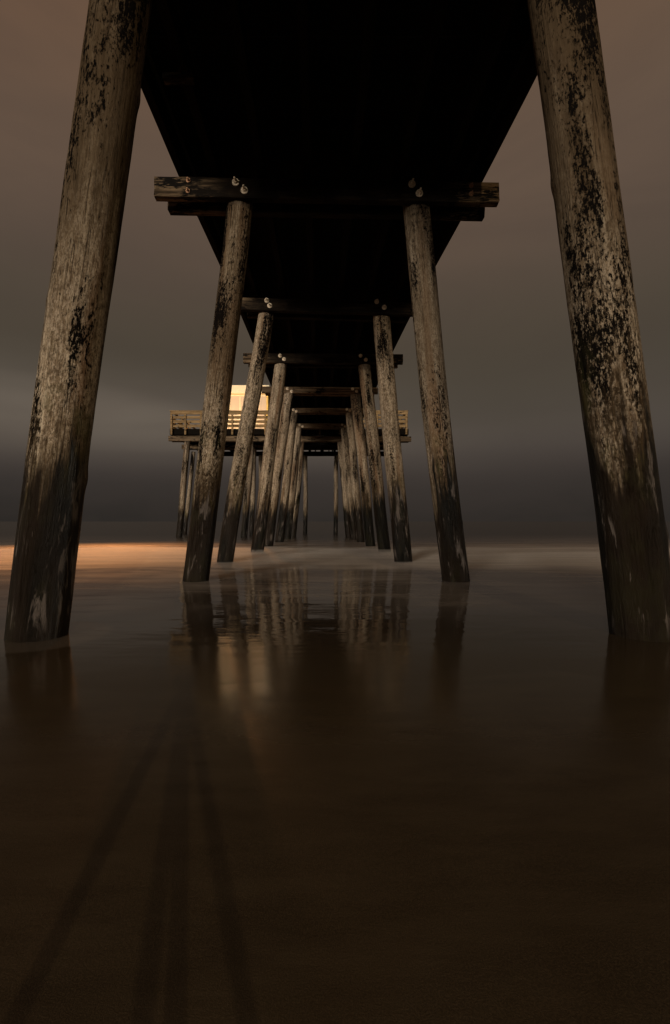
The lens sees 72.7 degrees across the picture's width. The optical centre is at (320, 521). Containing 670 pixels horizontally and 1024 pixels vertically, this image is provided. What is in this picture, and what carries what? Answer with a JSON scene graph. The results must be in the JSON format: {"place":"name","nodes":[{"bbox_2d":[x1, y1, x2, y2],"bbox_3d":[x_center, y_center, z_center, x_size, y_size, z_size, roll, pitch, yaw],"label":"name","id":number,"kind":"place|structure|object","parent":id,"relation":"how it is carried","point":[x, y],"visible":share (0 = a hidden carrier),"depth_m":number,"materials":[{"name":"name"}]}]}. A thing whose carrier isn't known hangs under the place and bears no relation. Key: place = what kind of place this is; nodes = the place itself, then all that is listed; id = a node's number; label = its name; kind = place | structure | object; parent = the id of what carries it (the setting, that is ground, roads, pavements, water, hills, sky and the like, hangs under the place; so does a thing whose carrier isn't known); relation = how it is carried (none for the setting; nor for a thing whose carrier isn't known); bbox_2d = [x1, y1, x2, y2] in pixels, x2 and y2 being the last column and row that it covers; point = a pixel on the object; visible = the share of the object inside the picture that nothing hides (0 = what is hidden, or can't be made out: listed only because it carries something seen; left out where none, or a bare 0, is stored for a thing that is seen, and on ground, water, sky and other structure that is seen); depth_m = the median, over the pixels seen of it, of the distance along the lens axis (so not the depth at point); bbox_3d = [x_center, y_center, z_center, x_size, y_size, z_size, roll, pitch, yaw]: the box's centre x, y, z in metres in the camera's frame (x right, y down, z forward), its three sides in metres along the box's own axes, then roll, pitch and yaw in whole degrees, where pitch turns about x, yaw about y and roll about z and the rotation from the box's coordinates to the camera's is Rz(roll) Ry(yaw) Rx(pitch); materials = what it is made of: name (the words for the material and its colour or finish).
{"place":"outdoors","nodes":[
{"label":"outdoors","id":0,"kind":"place"},
{"bbox_2d":[227,385,269,428],"bbox_3d":[-4.914,-6.568,28.350,3.745,3.185,2.500,0,0,0],"label":"kiosk","id":1,"kind":"object","parent":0,"point":[237,396],"visible":0.15,"depth_m":27.45,"materials":[{"name":"wood"}]},
{"bbox_2d":[0,669,669,1023],"bbox_3d":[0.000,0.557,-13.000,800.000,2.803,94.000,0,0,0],"label":"sand","id":2,"kind":"structure","parent":0,"point":[491,849],"depth_m":1.14,"materials":[{"name":"brown sand"}]},
{"bbox_2d":[4,0,669,642],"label":"pier","id":3,"kind":"structure","parent":2,"relation":"on","point":[332,160],"depth_m":5.08,"materials":[{"name":"wood"}]},
{"bbox_2d":[0,522,669,692],"bbox_3d":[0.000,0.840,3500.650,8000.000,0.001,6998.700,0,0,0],"label":"sea","id":4,"kind":"structure","parent":0,"point":[320,604],"depth_m":4.11,"materials":[{"name":"liquid"}]},
{"bbox_2d":[168,410,410,536],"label":"fishing platform","id":5,"kind":"structure","parent":4,"relation":"in","point":[189,437],"depth_m":24.56,"materials":[{"name":"brown wood"}]},
{"bbox_2d":[0,0,669,521],"label":"sky","id":6,"kind":"structure","parent":0,"point":[519,442],"materials":[{"name":"grey"}]}
]}

